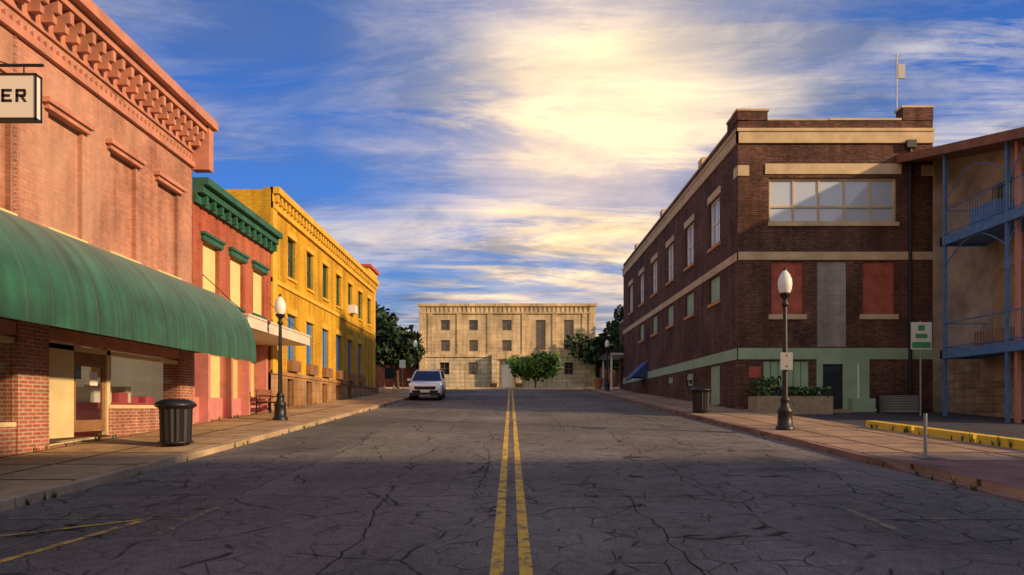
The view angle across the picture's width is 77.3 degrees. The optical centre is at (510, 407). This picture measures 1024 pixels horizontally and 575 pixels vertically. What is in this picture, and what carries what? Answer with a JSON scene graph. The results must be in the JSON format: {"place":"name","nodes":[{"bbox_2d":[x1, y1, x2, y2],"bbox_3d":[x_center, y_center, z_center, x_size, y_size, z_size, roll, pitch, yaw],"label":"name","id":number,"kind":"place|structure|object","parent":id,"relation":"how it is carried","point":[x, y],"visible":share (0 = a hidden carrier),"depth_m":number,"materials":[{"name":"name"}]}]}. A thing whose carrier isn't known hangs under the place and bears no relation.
{"place":"outdoors","nodes":[
{"label":"outdoors","id":0,"kind":"place"},
{"bbox_2d":[374,365,378,392],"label":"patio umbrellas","id":1,"kind":"object","parent":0,"point":[376,389],"visible":0.04,"depth_m":44.00,"materials":[{"name":"metal"}]},
{"bbox_2d":[379,387,618,388],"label":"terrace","id":2,"kind":"structure","parent":0,"point":[512,387],"depth_m":75.00,"materials":[{"name":"concrete"}]},
{"bbox_2d":[376,308,397,325],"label":"tree","id":3,"kind":"object","parent":2,"relation":"on","point":[387,313],"depth_m":80.18,"materials":[{"name":"green plant"}]},
{"bbox_2d":[375,322,425,387],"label":"tree","id":4,"kind":"object","parent":2,"relation":"on","point":[402,347],"visible":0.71,"depth_m":72.35,"materials":[{"name":"green plant"}]},
{"bbox_2d":[489,383,522,386],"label":"planters","id":5,"kind":"object","parent":2,"relation":"on","point":[516,384],"visible":0.52,"depth_m":87.58,"materials":[{"name":"ceramic"}]},
{"bbox_2d":[505,350,563,386],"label":"tree","id":6,"kind":"object","parent":2,"relation":"on","point":[538,365],"visible":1,"depth_m":89.38,"materials":[{"name":"green plant"}]},
{"bbox_2d":[563,315,618,386],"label":"tree","id":7,"kind":"object","parent":2,"relation":"on","point":[587,352],"visible":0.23,"depth_m":97.38,"materials":[{"name":"green plant"}]},
{"bbox_2d":[0,389,1023,574],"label":"road","id":8,"kind":"structure","parent":0,"point":[414,491],"depth_m":7.73,"materials":[{"name":"grey asphalt"}]},
{"bbox_2d":[407,369,445,399],"bbox_3d":[-4.896,-1.424,37.929,2.240,1.764,4.640,0,3,-3],"label":"suv","id":9,"kind":"object","parent":8,"relation":"on","point":[427,383],"visible":1,"depth_m":36.31,"materials":[{"name":"white paint"}]},
{"bbox_2d":[0,390,1023,574],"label":"road markings","id":10,"kind":"structure","parent":8,"relation":"on","point":[497,563],"depth_m":7.08,"materials":[{"name":"yellow paint"}]},
{"bbox_2d":[583,427,605,428],"bbox_3d":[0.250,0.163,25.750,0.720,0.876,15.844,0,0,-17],"label":"manhole cover","id":11,"kind":"object","parent":8,"relation":"on","point":[593,428],"visible":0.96,"depth_m":18.37,"materials":[{"name":"metal"}]},
{"bbox_2d":[0,388,1023,511],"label":"pavements","id":12,"kind":"structure","parent":0,"point":[71,467],"depth_m":12.62,"materials":[{"name":"concrete"}]},
{"bbox_2d":[0,0,217,455],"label":"pink building","id":13,"kind":"structure","parent":12,"relation":"on","point":[112,151],"depth_m":14.00,"materials":[{"name":"brick"}]},
{"bbox_2d":[0,61,43,122],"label":"hanging sign","id":14,"kind":"object","parent":13,"relation":"attached to","point":[20,97],"visible":1,"depth_m":9.94,"materials":[{"name":"white"}]},
{"bbox_2d":[0,210,255,361],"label":"green awning","id":15,"kind":"object","parent":13,"relation":"attached to","point":[48,276],"visible":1,"depth_m":11.75,"materials":[{"name":"green fabric"}]},
{"bbox_2d":[154,399,196,444],"bbox_3d":[-6.850,0.282,13.100,0.780,0.930,0.780,0,0,0],"label":"trash can","id":16,"kind":"object","parent":12,"relation":"on","point":[175,421],"visible":1,"depth_m":12.85,"materials":[{"name":"black metal"}]},
{"bbox_2d":[192,177,310,423],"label":"red building","id":17,"kind":"structure","parent":12,"relation":"on","point":[235,242],"depth_m":20.90,"materials":[{"name":"brick"}]},
{"bbox_2d":[255,389,284,413],"bbox_3d":[-8.620,-0.233,23.000,0.540,0.860,1.500,0,0,0],"label":"bench","id":18,"kind":"object","parent":12,"relation":"on","point":[268,394],"visible":0.79,"depth_m":22.52,"materials":[{"name":"brown wood"}]},
{"bbox_2d":[272,294,287,419],"bbox_3d":[-7.200,-1.604,20.000,0.460,3.949,0.460,0,0,0],"label":"lamp post","id":19,"kind":"object","parent":12,"relation":"on","point":[280,404],"visible":1,"depth_m":19.93,"materials":[{"name":"black metal"}]},
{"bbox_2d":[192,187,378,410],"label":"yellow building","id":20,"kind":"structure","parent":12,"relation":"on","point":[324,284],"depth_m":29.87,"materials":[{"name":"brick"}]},
{"bbox_2d":[382,383,396,393],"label":"traffic cones","id":21,"kind":"object","parent":12,"relation":"on","point":[384,390],"visible":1,"depth_m":43.61,"materials":[{"name":"orange plastic"}]},
{"bbox_2d":[413,339,417,371],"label":"lamp post","id":22,"kind":"object","parent":12,"relation":"on","point":[415,344],"visible":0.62,"depth_m":50.94,"materials":[{"name":"black metal"}]},
{"bbox_2d":[25,390,1016,505],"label":"weeds","id":23,"kind":"object","parent":12,"relation":"on","point":[54,495],"visible":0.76,"depth_m":13.90,"materials":[{"name":"green plant"}]},
{"bbox_2d":[593,378,603,387],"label":"planter pot","id":24,"kind":"object","parent":12,"relation":"on","point":[598,382],"visible":1,"depth_m":55.99,"materials":[{"name":"ceramic"}]},
{"bbox_2d":[604,339,609,389],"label":"lamp post","id":25,"kind":"object","parent":12,"relation":"on","point":[607,384],"visible":1,"depth_m":50.44,"materials":[{"name":"black metal"}]},
{"bbox_2d":[690,387,711,411],"bbox_3d":[6.950,-0.310,23.400,0.780,0.930,0.780,0,0,0],"label":"trash can","id":26,"kind":"object","parent":12,"relation":"on","point":[701,399],"visible":1,"depth_m":23.14,"materials":[{"name":"black metal"}]},
{"bbox_2d":[775,267,794,429],"bbox_3d":[7.150,-1.569,16.700,0.460,4.256,0.460,0,0,0],"label":"lamp post","id":27,"kind":"object","parent":12,"relation":"on","point":[785,419],"visible":1,"depth_m":16.62,"materials":[{"name":"black metal"}]},
{"bbox_2d":[780,352,792,369],"bbox_3d":[7.150,-1.215,16.650,0.320,0.450,0.100,0,0,0],"label":"sign","id":28,"kind":"object","parent":27,"relation":"attached to","point":[786,360],"visible":1,"depth_m":16.60,"materials":[{"name":"white metal"}]},
{"bbox_2d":[748,396,832,413],"bbox_3d":[10.882,-0.004,24.975,2.903,0.940,0.950,0,0,0],"label":"planter box","id":29,"kind":"object","parent":12,"relation":"on","point":[811,404],"visible":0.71,"depth_m":24.50,"materials":[{"name":"brown"}]},
{"bbox_2d":[748,376,831,397],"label":"planter plants","id":30,"kind":"object","parent":29,"relation":"on","point":[770,385],"visible":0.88,"depth_m":24.79,"materials":[{"name":"green plant"}]},
{"bbox_2d":[911,413,939,458],"bbox_3d":[7.250,0.486,11.200,0.300,0.780,0.300,0,0,0],"label":"stub post","id":31,"kind":"object","parent":12,"relation":"on","point":[925,456],"visible":1,"depth_m":11.18,"materials":[{"name":"grey metal"}]},
{"bbox_2d":[92,0,1023,336],"label":"sky","id":32,"kind":"structure","parent":0,"point":[460,151],"materials":[{"name":"blue"}]},
{"bbox_2d":[792,412,1023,438],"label":"parking lot","id":33,"kind":"structure","parent":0,"point":[989,425],"depth_m":21.37,"materials":[{"name":"grey asphalt"}]},
{"bbox_2d":[911,321,931,415],"bbox_3d":[15.100,-1.457,23.590,0.760,3.500,0.091,0,0,0],"label":"parking sign","id":34,"kind":"object","parent":33,"relation":"on","point":[921,335],"visible":1,"depth_m":23.55,"materials":[{"name":"grey metal"}]},
{"bbox_2d":[865,421,1023,449],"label":"yellow kerb","id":35,"kind":"structure","parent":33,"relation":"on","point":[1018,443],"depth_m":14.35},
{"bbox_3d":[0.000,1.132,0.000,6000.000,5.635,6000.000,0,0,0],"label":"ground","id":36,"kind":"structure","parent":0,"visible":0},
{"bbox_2d":[375,301,405,355],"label":"tree","id":37,"kind":"object","parent":36,"relation":"on","point":[383,334],"visible":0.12,"depth_m":64.77,"materials":[{"name":"green plant"}]},
{"bbox_2d":[399,359,405,389],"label":"street sign","id":38,"kind":"object","parent":36,"relation":"on","point":[402,363],"visible":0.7,"depth_m":51.44,"materials":[{"name":"grey metal"}]},
{"bbox_2d":[408,325,418,368],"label":"tree","id":39,"kind":"object","parent":36,"relation":"on","point":[410,327],"visible":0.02,"depth_m":109.75,"materials":[{"name":"green plant"}]},
{"bbox_2d":[375,364,618,386],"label":"buildings","id":40,"kind":"structure","parent":36,"relation":"on","point":[386,376],"depth_m":112.00,"materials":[{"name":"red brick"}]},
{"bbox_2d":[417,303,596,386],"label":"courthouse","id":41,"kind":"structure","parent":36,"relation":"on","point":[471,344],"depth_m":100.00,"materials":[{"name":"stone"}]},
{"bbox_2d":[595,361,599,377],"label":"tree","id":42,"kind":"object","parent":36,"relation":"on","point":[597,374],"visible":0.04,"depth_m":144.08,"materials":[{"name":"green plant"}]},
{"bbox_2d":[589,304,622,353],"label":"tree","id":43,"kind":"object","parent":36,"relation":"on","point":[599,341],"visible":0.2,"depth_m":61.91,"materials":[{"name":"green plant"}]},
{"bbox_2d":[598,320,622,389],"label":"porch","id":44,"kind":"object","parent":36,"relation":"on","point":[616,356],"depth_m":56.02,"materials":[{"name":"brick"}]},
{"bbox_2d":[622,105,934,412],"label":"brick building","id":45,"kind":"structure","parent":36,"relation":"on","point":[834,216],"depth_m":25.80,"materials":[{"name":"brown brick"}]},
{"bbox_2d":[889,53,904,109],"bbox_3d":[16.165,-13.184,26.800,0.650,3.300,0.060,0,0,0],"label":"roof antenna","id":46,"kind":"object","parent":45,"relation":"on","point":[900,71],"visible":0.91,"depth_m":26.77,"materials":[{"name":"grey metal"}]},
{"bbox_2d":[896,127,1023,422],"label":"balcony building","id":47,"kind":"structure","parent":36,"relation":"on","point":[978,275],"depth_m":23.38,"materials":[{"name":"paint"}]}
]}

